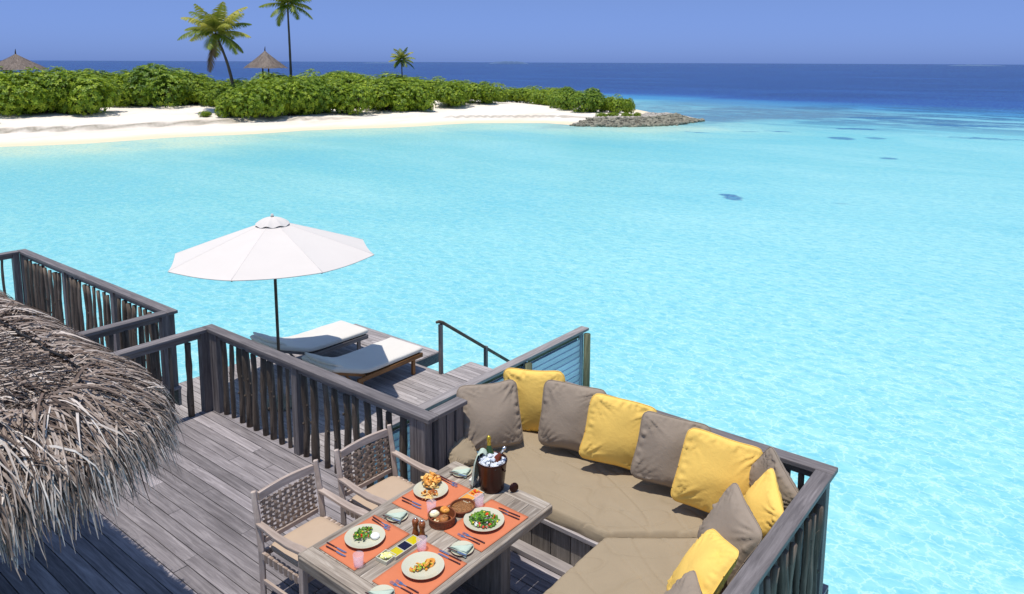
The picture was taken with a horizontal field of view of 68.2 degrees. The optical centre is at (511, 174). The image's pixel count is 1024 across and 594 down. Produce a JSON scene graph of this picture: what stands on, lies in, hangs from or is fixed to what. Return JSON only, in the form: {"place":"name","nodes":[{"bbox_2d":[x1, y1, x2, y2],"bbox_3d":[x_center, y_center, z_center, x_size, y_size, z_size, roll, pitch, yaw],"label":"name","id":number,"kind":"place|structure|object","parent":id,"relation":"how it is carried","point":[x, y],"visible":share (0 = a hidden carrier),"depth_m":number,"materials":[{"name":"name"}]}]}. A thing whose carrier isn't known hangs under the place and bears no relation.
{"place":"outdoors","nodes":[
{"label":"outdoors","id":0,"kind":"place"},
{"bbox_2d":[0,290,185,578],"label":"thatched roof","id":1,"kind":"structure","parent":0,"point":[78,414],"depth_m":4.30,"materials":[{"name":"grey"}]},
{"bbox_2d":[0,100,646,146],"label":"beach","id":2,"kind":"structure","parent":0,"point":[122,123],"depth_m":75.39,"materials":[{"name":"sand"}]},
{"bbox_2d":[0,49,49,75],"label":"thatched hut","id":3,"kind":"object","parent":2,"relation":"on","point":[15,61],"visible":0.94,"depth_m":81.76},
{"bbox_2d":[0,70,57,115],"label":"shrub","id":4,"kind":"object","parent":2,"relation":"on","point":[8,108],"visible":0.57,"depth_m":71.56,"materials":[{"name":"green plant"}]},
{"bbox_2d":[0,66,93,114],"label":"shrub","id":5,"kind":"object","parent":2,"relation":"on","point":[44,77],"visible":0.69,"depth_m":72.72,"materials":[{"name":"green plant"}]},
{"bbox_2d":[40,72,122,115],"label":"shrub","id":6,"kind":"object","parent":2,"relation":"on","point":[87,97],"visible":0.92,"depth_m":74.33,"materials":[{"name":"green plant"}]},
{"bbox_2d":[68,68,122,103],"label":"shrub","id":7,"kind":"object","parent":2,"relation":"on","point":[106,75],"visible":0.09,"depth_m":84.23,"materials":[{"name":"green plant"}]},
{"bbox_2d":[109,70,156,106],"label":"shrub","id":8,"kind":"object","parent":2,"relation":"on","point":[124,90],"visible":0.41,"depth_m":83.50,"materials":[{"name":"green plant"}]},
{"bbox_2d":[122,63,199,107],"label":"shrub","id":9,"kind":"object","parent":2,"relation":"on","point":[159,77],"visible":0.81,"depth_m":83.82,"materials":[{"name":"green plant"}]},
{"bbox_2d":[162,71,211,104],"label":"shrub","id":10,"kind":"object","parent":2,"relation":"on","point":[195,80],"visible":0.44,"depth_m":86.60,"materials":[{"name":"green plant"}]},
{"bbox_2d":[160,79,215,104],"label":"shrub","id":11,"kind":"object","parent":2,"relation":"on","point":[183,94],"visible":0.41,"depth_m":86.15,"materials":[{"name":"green plant"}]},
{"bbox_2d":[191,82,228,104],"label":"shrub","id":12,"kind":"object","parent":2,"relation":"on","point":[213,85],"visible":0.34,"depth_m":86.37,"materials":[{"name":"green plant"}]},
{"bbox_2d":[199,86,222,106],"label":"shrub","id":13,"kind":"object","parent":2,"relation":"on","point":[211,95],"visible":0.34,"depth_m":85.00,"materials":[{"name":"green plant"}]},
{"bbox_2d":[177,2,251,87],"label":"palm tree","id":14,"kind":"object","parent":2,"relation":"on","point":[219,22],"visible":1,"depth_m":79.23,"materials":[{"name":"green plant"}]},
{"bbox_2d":[213,90,247,117],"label":"shrub","id":15,"kind":"object","parent":2,"relation":"on","point":[221,102],"visible":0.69,"depth_m":76.97,"materials":[{"name":"green plant"}]},
{"bbox_2d":[213,77,285,118],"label":"shrub","id":16,"kind":"object","parent":2,"relation":"on","point":[258,99],"visible":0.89,"depth_m":77.24,"materials":[{"name":"green plant"}]},
{"bbox_2d":[236,72,291,88],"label":"shrub","id":17,"kind":"object","parent":2,"relation":"on","point":[274,79],"visible":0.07,"depth_m":86.96,"materials":[{"name":"green plant"}]},
{"bbox_2d":[244,48,286,77],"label":"thatched hut","id":18,"kind":"object","parent":2,"relation":"on","point":[264,59],"visible":1,"depth_m":92.81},
{"bbox_2d":[259,0,312,80],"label":"palm tree","id":19,"kind":"object","parent":2,"relation":"on","point":[282,5],"visible":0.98,"depth_m":86.69,"materials":[{"name":"green plant"}]},
{"bbox_2d":[254,75,322,115],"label":"shrub","id":20,"kind":"object","parent":2,"relation":"on","point":[285,88],"visible":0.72,"depth_m":80.53,"materials":[{"name":"green plant"}]},
{"bbox_2d":[263,69,327,81],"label":"shrub","id":21,"kind":"object","parent":2,"relation":"on","point":[306,74],"visible":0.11,"depth_m":94.97,"materials":[{"name":"green plant"}]},
{"bbox_2d":[290,77,334,114],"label":"shrub","id":22,"kind":"object","parent":2,"relation":"on","point":[323,89],"visible":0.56,"depth_m":82.68,"materials":[{"name":"green plant"}]},
{"bbox_2d":[309,70,372,79],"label":"shrub","id":23,"kind":"object","parent":2,"relation":"on","point":[355,74],"visible":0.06,"depth_m":106.60,"materials":[{"name":"green plant"}]},
{"bbox_2d":[318,72,377,91],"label":"shrub","id":24,"kind":"object","parent":2,"relation":"on","point":[348,80],"visible":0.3,"depth_m":93.06,"materials":[{"name":"green plant"}]},
{"bbox_2d":[322,79,375,114],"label":"shrub","id":25,"kind":"object","parent":2,"relation":"on","point":[348,98],"visible":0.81,"depth_m":84.54,"materials":[{"name":"green plant"}]},
{"bbox_2d":[357,78,414,111],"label":"shrub","id":26,"kind":"object","parent":2,"relation":"on","point":[382,93],"visible":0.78,"depth_m":88.21,"materials":[{"name":"green plant"}]},
{"bbox_2d":[366,75,416,87],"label":"shrub","id":27,"kind":"object","parent":2,"relation":"on","point":[399,78],"visible":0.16,"depth_m":97.53,"materials":[{"name":"green plant"}]},
{"bbox_2d":[371,71,429,83],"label":"shrub","id":28,"kind":"object","parent":2,"relation":"on","point":[383,75],"visible":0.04,"depth_m":114.34,"materials":[{"name":"green plant"}]},
{"bbox_2d":[389,48,414,76],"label":"palm tree","id":29,"kind":"object","parent":2,"relation":"on","point":[401,57],"visible":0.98,"depth_m":97.63,"materials":[{"name":"green plant"}]},
{"bbox_2d":[390,77,436,110],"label":"shrub","id":30,"kind":"object","parent":2,"relation":"on","point":[423,99],"visible":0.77,"depth_m":88.80,"materials":[{"name":"green plant"}]},
{"bbox_2d":[411,76,453,100],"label":"shrub","id":31,"kind":"object","parent":2,"relation":"on","point":[432,85],"visible":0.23,"depth_m":103.26,"materials":[{"name":"green plant"}]},
{"bbox_2d":[433,80,472,106],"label":"shrub","id":32,"kind":"object","parent":2,"relation":"on","point":[452,94],"visible":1,"depth_m":93.29,"materials":[{"name":"green plant"}]},
{"bbox_2d":[461,81,507,103],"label":"shrub","id":33,"kind":"object","parent":2,"relation":"on","point":[487,92],"visible":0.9,"depth_m":98.44,"materials":[{"name":"green plant"}]},
{"bbox_2d":[498,86,542,102],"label":"shrub","id":34,"kind":"object","parent":2,"relation":"on","point":[517,95],"visible":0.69,"depth_m":109.38,"materials":[{"name":"green plant"}]},
{"bbox_2d":[529,87,557,105],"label":"shrub","id":35,"kind":"object","parent":2,"relation":"on","point":[541,95],"visible":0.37,"depth_m":103.01,"materials":[{"name":"green plant"}]},
{"bbox_2d":[548,86,580,109],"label":"shrub","id":36,"kind":"object","parent":2,"relation":"on","point":[565,94],"visible":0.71,"depth_m":93.28,"materials":[{"name":"green plant"}]},
{"bbox_2d":[569,87,605,111],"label":"shrub","id":37,"kind":"object","parent":2,"relation":"on","point":[590,99],"visible":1,"depth_m":89.51,"materials":[{"name":"green plant"}]},
{"bbox_2d":[598,93,629,113],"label":"shrub","id":38,"kind":"object","parent":2,"relation":"on","point":[616,104],"visible":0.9,"depth_m":89.71,"materials":[{"name":"green plant"}]},
{"bbox_2d":[0,60,1023,593],"bbox_3d":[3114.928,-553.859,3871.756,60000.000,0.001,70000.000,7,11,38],"label":"water","id":39,"kind":"structure","parent":0,"point":[820,262],"depth_m":26.56,"materials":[{"name":"liquid"}]},
{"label":"deck piles","id":40,"kind":"structure","parent":39,"relation":"in","visible":0},
{"bbox_2d":[179,331,491,383],"bbox_3d":[-2.442,3.802,11.919,6.260,0.186,5.160,7,11,38],"label":"deck frame","id":41,"kind":"object","parent":40,"relation":"on","point":[432,359],"visible":0.15,"depth_m":14.08,"materials":[{"name":"grey wood"}]},
{"bbox_2d":[175,343,466,475],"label":"deck","id":42,"kind":"structure","parent":41,"relation":"on","point":[423,384],"depth_m":12.61,"materials":[{"name":"wood"}]},
{"bbox_2d":[168,214,373,411],"bbox_3d":[-3.708,2.142,11.897,2.924,3.100,2.923,-3,9,-19],"label":"sun umbrella","id":43,"kind":"object","parent":42,"relation":"on","point":[272,246],"visible":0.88,"depth_m":11.07,"materials":[{"name":"white fabric"}]},
{"bbox_2d":[250,320,367,359],"bbox_3d":[-3.639,3.052,13.729,0.836,0.750,2.001,7,11,39],"label":"sun lounger","id":44,"kind":"object","parent":42,"relation":"on","point":[324,339],"visible":0.86,"depth_m":13.66,"materials":[{"name":"fabric"}]},
{"bbox_2d":[301,337,422,384],"bbox_3d":[-2.498,3.189,12.831,0.836,0.750,2.001,7,11,38],"label":"sun lounger","id":45,"kind":"object","parent":42,"relation":"on","point":[371,361],"visible":0.98,"depth_m":12.74,"materials":[{"name":"fabric"}]},
{"bbox_2d":[436,320,509,373],"bbox_3d":[-0.683,3.607,14.025,0.060,2.389,2.019,7,11,38],"label":"stair handrail","id":46,"kind":"object","parent":42,"relation":"attached to","point":[440,338],"visible":0.8,"depth_m":13.35,"materials":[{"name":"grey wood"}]},
{"bbox_2d":[354,324,437,361],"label":"deck platform","id":47,"kind":"structure","parent":41,"relation":"on","point":[374,336],"depth_m":14.85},
{"bbox_2d":[446,362,491,380],"bbox_3d":[0.209,3.620,12.635,2.986,0.033,0.667,7,11,38],"label":"deck step","id":48,"kind":"object","parent":41,"relation":"on","point":[468,371],"visible":0.27,"depth_m":13.38,"materials":[{"name":"wood"}]},
{"bbox_2d":[360,326,590,484],"bbox_3d":[-0.214,3.700,9.479,0.211,2.540,4.180,7,11,38],"label":"louvred screen","id":49,"kind":"object","parent":40,"relation":"attached to","point":[567,355],"visible":0.08,"depth_m":10.17,"materials":[{"name":"grey wood"}]},
{"bbox_2d":[167,389,828,593],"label":"deck frame","id":50,"kind":"object","parent":40,"relation":"on","point":[178,398],"visible":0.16,"depth_m":9.93,"materials":[{"name":"grey wood"}]},
{"bbox_2d":[0,347,366,593],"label":"deck","id":51,"kind":"structure","parent":50,"relation":"on","point":[191,530],"depth_m":6.87,"materials":[{"name":"wood"}]},
{"bbox_2d":[0,250,23,303],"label":"wooden railing","id":52,"kind":"object","parent":51,"relation":"on","point":[14,256],"visible":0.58,"depth_m":12.72,"materials":[{"name":"grey wood"}]},
{"bbox_2d":[16,249,178,386],"bbox_3d":[-6.368,2.063,11.333,5.106,1.095,0.184,7,11,38],"label":"wooden railing","id":53,"kind":"object","parent":51,"relation":"on","point":[38,283],"visible":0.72,"depth_m":11.31,"materials":[{"name":"grey wood"}]},
{"bbox_2d":[76,311,169,390],"bbox_3d":[-5.577,2.503,8.374,0.140,1.092,3.656,7,11,38],"label":"wooden railing","id":54,"kind":"object","parent":51,"relation":"on","point":[161,318],"visible":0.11,"depth_m":9.47,"materials":[{"name":"grey wood"}]},
{"bbox_2d":[112,327,212,429],"bbox_3d":[-4.832,2.595,7.787,0.137,1.096,3.656,7,11,38],"label":"wooden railing","id":55,"kind":"object","parent":51,"relation":"on","point":[185,338],"visible":0.27,"depth_m":8.94,"materials":[{"name":"grey wood"}]},
{"bbox_2d":[250,459,368,593],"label":"dining armchair","id":56,"kind":"object","parent":51,"relation":"on","point":[291,546],"visible":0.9,"depth_m":6.03,"materials":[{"name":"grey wood"}]},
{"bbox_2d":[202,324,438,487],"bbox_3d":[-2.215,2.560,8.095,3.846,1.095,0.136,7,11,38],"label":"wooden railing","id":57,"kind":"object","parent":51,"relation":"on","point":[421,420],"visible":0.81,"depth_m":8.08,"materials":[{"name":"grey wood"}]},
{"bbox_2d":[314,550,828,593],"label":"deck extension","id":58,"kind":"object","parent":50,"relation":"on","point":[528,576],"visible":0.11,"depth_m":6.24,"materials":[{"name":"wood"}]},
{"bbox_2d":[334,424,437,524],"bbox_3d":[-1.081,2.823,6.614,0.693,0.908,0.672,7,11,39],"label":"dining armchair","id":59,"kind":"object","parent":58,"relation":"on","point":[378,494],"visible":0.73,"depth_m":6.71,"materials":[{"name":"grey wood"}]},
{"bbox_2d":[298,461,551,593],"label":"dining table","id":60,"kind":"object","parent":58,"relation":"on","point":[486,571],"visible":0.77,"depth_m":5.62,"materials":[{"name":"grey wood"}]},
{"bbox_2d":[319,515,408,570],"bbox_3d":[-1.076,2.684,5.533,0.390,0.005,0.525,7,11,38],"label":"placemat","id":61,"kind":"object","parent":60,"relation":"on","point":[354,559],"visible":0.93,"depth_m":5.46,"materials":[{"name":"orange fabric"}]},
{"bbox_2d":[344,524,384,548],"bbox_3d":[-1.080,2.666,5.550,0.297,0.024,0.297,7,11,38],"label":"plate","id":62,"kind":"object","parent":61,"relation":"on","point":[366,543],"visible":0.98,"depth_m":5.53,"materials":[{"name":"beige ceramic"}]},
{"bbox_2d":[353,526,372,540],"bbox_3d":[-1.098,2.648,5.578,0.136,0.040,0.184,3,9,20],"label":"salad","id":63,"kind":"object","parent":62,"relation":"on","point":[362,533],"visible":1,"depth_m":5.56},
{"bbox_2d":[370,585,394,593],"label":"side plate","id":64,"kind":"object","parent":60,"relation":"on","point":[381,587],"visible":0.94,"depth_m":5.03,"materials":[{"name":"beige ceramic"}]},
{"bbox_2d":[376,549,396,565],"bbox_3d":[-0.888,2.704,5.336,0.105,0.028,0.105,6,10,34],"label":"butter dish","id":65,"kind":"object","parent":60,"relation":"on","point":[386,561],"visible":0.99,"depth_m":5.31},
{"bbox_2d":[386,509,407,521],"bbox_3d":[-0.887,2.637,5.830,0.172,0.016,0.172,5,10,30],"label":"side plate","id":66,"kind":"object","parent":60,"relation":"on","point":[397,511],"visible":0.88,"depth_m":5.87,"materials":[{"name":"beige ceramic"}]},
{"bbox_2d":[384,511,407,523],"bbox_3d":[-0.886,2.619,5.836,0.170,0.033,0.153,5,10,30],"label":"folded napkin","id":67,"kind":"object","parent":66,"relation":"on","point":[399,515],"visible":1,"depth_m":5.79,"materials":[{"name":"white fabric"}]},
{"bbox_2d":[387,534,421,559],"bbox_3d":[-0.772,2.688,5.448,0.095,0.028,0.262,7,11,38],"label":"sauce dish","id":68,"kind":"object","parent":60,"relation":"on","point":[407,545],"visible":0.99,"depth_m":5.44,"materials":[{"name":"white ceramic"}]},
{"bbox_2d":[412,518,418,535],"bbox_3d":[-0.716,2.610,5.604,0.054,0.136,0.054,7,11,38],"label":"pepper mill","id":69,"kind":"object","parent":60,"relation":"on","point":[415,523],"visible":1,"depth_m":5.59,"materials":[{"name":"brown wood"}]},
{"bbox_2d":[372,542,466,593],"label":"placemat","id":70,"kind":"object","parent":60,"relation":"on","point":[394,573],"visible":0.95,"depth_m":5.14,"materials":[{"name":"orange fabric"}]},
{"bbox_2d":[401,551,443,579],"bbox_3d":[-0.616,2.715,5.229,0.297,0.024,0.297,7,11,38],"label":"plate","id":71,"kind":"object","parent":70,"relation":"on","point":[412,560],"visible":0.97,"depth_m":5.24,"materials":[{"name":"beige ceramic"}]},
{"bbox_2d":[409,558,434,571],"bbox_3d":[-0.614,2.699,5.225,0.195,0.063,0.090,-5,10,-33],"label":"prawn strip","id":72,"kind":"object","parent":71,"relation":"on","point":[425,564],"visible":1,"depth_m":5.21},
{"bbox_2d":[418,520,425,539],"bbox_3d":[-0.662,2.614,5.568,0.054,0.139,0.054,7,11,38],"label":"pepper mill","id":73,"kind":"object","parent":60,"relation":"on","point":[422,535],"visible":1,"depth_m":5.55,"materials":[{"name":"brown wood"}]},
{"bbox_2d":[392,474,470,519],"bbox_3d":[-0.645,2.600,6.108,0.380,0.006,0.530,7,11,37],"label":"placemat","id":74,"kind":"object","parent":60,"relation":"on","point":[452,494],"visible":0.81,"depth_m":6.04,"materials":[{"name":"orange fabric"}]},
{"bbox_2d":[413,480,447,498],"bbox_3d":[-0.662,2.576,6.163,0.285,0.024,0.285,7,11,38],"label":"plate","id":75,"kind":"object","parent":74,"relation":"on","point":[419,487],"visible":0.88,"depth_m":6.17,"materials":[{"name":"white ceramic"}]},
{"bbox_2d":[421,470,441,488],"bbox_3d":[-0.663,2.517,6.243,0.162,0.106,0.165,7,11,38],"label":"crisp basket","id":76,"kind":"object","parent":75,"relation":"on","point":[430,479],"visible":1,"depth_m":6.21,"materials":[{"name":"gold food"}]},
{"bbox_2d":[428,506,455,529],"bbox_3d":[-0.533,2.620,5.756,0.217,0.073,0.217,7,11,38],"label":"bread basket","id":77,"kind":"object","parent":60,"relation":"on","point":[444,525],"visible":0.79,"depth_m":5.70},
{"bbox_2d":[449,498,474,517],"bbox_3d":[-0.388,2.611,5.915,0.195,0.045,0.218,7,11,38],"label":"seed basket","id":78,"kind":"object","parent":60,"relation":"on","point":[460,514],"visible":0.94,"depth_m":5.94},
{"bbox_2d":[451,501,473,511],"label":"brown seeds","id":79,"kind":"object","parent":78,"relation":"in","point":[461,506],"visible":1,"depth_m":5.92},
{"bbox_2d":[450,541,473,555],"bbox_3d":[-0.359,2.697,5.439,0.172,0.016,0.172,6,10,33],"label":"side plate","id":80,"kind":"object","parent":60,"relation":"on","point":[457,543],"visible":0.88,"depth_m":5.48,"materials":[{"name":"beige ceramic"}]},
{"bbox_2d":[449,544,473,557],"bbox_3d":[-0.356,2.678,5.445,0.170,0.034,0.153,6,10,33],"label":"folded napkin","id":81,"kind":"object","parent":80,"relation":"on","point":[464,549],"visible":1,"depth_m":5.40,"materials":[{"name":"white fabric"}]},
{"bbox_2d":[458,488,483,502],"bbox_3d":[-0.326,2.596,6.082,0.105,0.028,0.200,7,11,38],"label":"sauce dish","id":82,"kind":"object","parent":60,"relation":"on","point":[472,496],"visible":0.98,"depth_m":6.08,"materials":[{"name":"white ceramic"}]},
{"bbox_2d":[444,499,527,551],"bbox_3d":[-0.192,2.657,5.742,0.380,0.006,0.545,7,11,39],"label":"placemat","id":83,"kind":"object","parent":60,"relation":"on","point":[510,523],"visible":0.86,"depth_m":5.66,"materials":[{"name":"orange fabric"}]},
{"bbox_2d":[463,507,503,531],"bbox_3d":[-0.214,2.638,5.760,0.313,0.024,0.313,7,11,38],"label":"plate","id":84,"kind":"object","parent":83,"relation":"on","point":[467,522],"visible":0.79,"depth_m":5.75,"materials":[{"name":"beige ceramic"}]},
{"bbox_2d":[469,510,499,527],"bbox_3d":[-0.218,2.619,5.763,0.248,0.057,0.213,7,11,38],"label":"green salad","id":85,"kind":"object","parent":84,"relation":"on","point":[482,516],"visible":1,"depth_m":5.74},
{"bbox_2d":[477,451,506,493],"bbox_3d":[-0.165,2.462,6.218,0.254,0.254,0.254,-2,9,-18],"label":"ice bucket","id":86,"kind":"object","parent":60,"relation":"on","point":[491,480],"visible":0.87,"depth_m":6.13,"materials":[{"name":"wood"}]},
{"bbox_2d":[470,448,487,488],"bbox_3d":[-0.288,2.410,6.255,0.144,0.325,0.156,-5,10,-30],"label":"draped napkin","id":87,"kind":"object","parent":86,"relation":"in","point":[475,466],"visible":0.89,"depth_m":6.21,"materials":[{"name":"white fabric"}]},
{"bbox_2d":[478,452,505,466],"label":"ice cubes","id":88,"kind":"object","parent":86,"relation":"in","point":[483,459],"visible":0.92,"depth_m":6.17,"materials":[{"name":"white"}]},
{"bbox_2d":[429,397,466,469],"bbox_3d":[-0.598,2.688,7.156,0.136,1.060,0.388,7,11,38],"label":"wooden railing","id":89,"kind":"object","parent":58,"relation":"on","point":[447,428],"visible":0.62,"depth_m":7.03,"materials":[{"name":"grey wood"}]},
{"bbox_2d":[510,432,811,593],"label":"corner bench","id":90,"kind":"object","parent":58,"relation":"on","point":[555,548],"visible":0.18,"depth_m":6.40,"materials":[{"name":"grey wood"}]},
{"bbox_2d":[468,430,708,542],"bbox_3d":[0.905,2.883,6.618,2.956,0.154,1.058,7,11,38],"label":"bench mattress","id":91,"kind":"object","parent":90,"relation":"on","point":[596,501],"visible":0.54,"depth_m":6.62,"materials":[{"name":"beige fabric"}]},
{"bbox_2d":[447,436,476,465],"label":"cushion","id":92,"kind":"object","parent":91,"relation":"on","point":[463,451],"visible":0.71,"depth_m":7.09,"materials":[{"name":"beige fabric"}]},
{"bbox_2d":[456,379,522,450],"bbox_3d":[-0.214,2.357,7.392,0.627,0.630,0.214,-3,-13,-19],"label":"cushion","id":93,"kind":"object","parent":91,"relation":"on","point":[492,410],"visible":0.88,"depth_m":7.33,"materials":[{"name":"beige fabric"}]},
{"bbox_2d":[503,368,564,431],"bbox_3d":[0.241,2.318,7.736,0.673,0.672,0.200,-3,5,21],"label":"cushion","id":94,"kind":"object","parent":91,"relation":"on","point":[530,384],"visible":0.49,"depth_m":7.67,"materials":[{"name":"yellow fabric"}]},
{"bbox_2d":[538,380,606,451],"bbox_3d":[0.581,2.347,7.302,0.637,0.634,0.211,5,-4,18],"label":"cushion","id":95,"kind":"object","parent":91,"relation":"on","point":[564,414],"visible":0.72,"depth_m":7.25,"materials":[{"name":"beige fabric"}]},
{"bbox_2d":[579,393,656,469],"bbox_3d":[0.982,2.385,6.982,0.630,0.628,0.206,13,0,4],"label":"cushion","id":96,"kind":"object","parent":91,"relation":"on","point":[612,430],"visible":0.79,"depth_m":6.92,"materials":[{"name":"yellow fabric"}]},
{"bbox_2d":[630,411,711,487],"bbox_3d":[1.403,2.445,6.660,0.623,0.626,0.212,12,-2,13],"label":"cushion","id":97,"kind":"object","parent":91,"relation":"on","point":[659,447],"visible":0.65,"depth_m":6.61,"materials":[{"name":"beige fabric"}]},
{"bbox_2d":[671,428,762,512],"bbox_3d":[1.711,2.509,6.313,0.648,0.644,0.219,15,-1,11],"label":"cushion","id":98,"kind":"object","parent":91,"relation":"on","point":[712,468],"visible":0.9,"depth_m":6.25,"materials":[{"name":"yellow fabric"}]},
{"bbox_2d":[749,447,798,510],"bbox_3d":[2.094,2.526,6.073,0.205,0.518,0.515,-3,47,-23],"label":"cushion","id":99,"kind":"object","parent":91,"relation":"on","point":[768,458],"visible":0.4,"depth_m":5.97,"materials":[{"name":"beige fabric"}]},
{"bbox_2d":[543,537,723,593],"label":"bench mattress","id":100,"kind":"object","parent":90,"relation":"on","point":[606,565],"visible":0.55,"depth_m":5.67,"materials":[{"name":"beige fabric"}]},
{"bbox_2d":[664,570,702,593],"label":"cushion","id":101,"kind":"object","parent":100,"relation":"on","point":[687,583],"visible":1,"depth_m":4.89,"materials":[{"name":"beige fabric"}]},
{"bbox_2d":[666,529,738,593],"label":"cushion","id":102,"kind":"object","parent":100,"relation":"on","point":[710,557],"visible":0.84,"depth_m":5.04,"materials":[{"name":"yellow fabric"}]},
{"bbox_2d":[697,483,762,590],"bbox_3d":[1.586,2.643,5.536,0.215,0.574,0.567,24,16,-12],"label":"cushion","id":103,"kind":"object","parent":100,"relation":"on","point":[730,518],"visible":0.73,"depth_m":5.43,"materials":[{"name":"beige fabric"}]},
{"bbox_2d":[743,468,783,539],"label":"cushion","id":104,"kind":"object","parent":100,"relation":"on","point":[762,496],"visible":0.66,"depth_m":5.72,"materials":[{"name":"yellow fabric"}]},
{"bbox_2d":[565,381,837,490],"bbox_3d":[1.432,2.745,6.927,2.868,1.089,0.142,7,11,38],"label":"wooden railing","id":105,"kind":"object","parent":58,"relation":"on","point":[802,466],"visible":0.02,"depth_m":6.15,"materials":[{"name":"grey wood"}]},
{"bbox_2d":[722,469,832,593],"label":"wooden railing","id":106,"kind":"object","parent":58,"relation":"on","point":[785,576],"visible":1,"depth_m":5.39,"materials":[{"name":"grey wood"}]},
{"bbox_2d":[0,0,1023,64],"label":"sky","id":107,"kind":"structure","parent":0,"point":[547,31],"materials":[{"name":"blue"}]},
{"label":"gravel ground","id":108,"kind":"structure","parent":0,"visible":0},
{"bbox_2d":[569,112,704,126],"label":"coral rubble","id":109,"kind":"object","parent":108,"relation":"on","point":[649,119],"visible":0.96,"depth_m":79.01,"materials":[{"name":"stone"}]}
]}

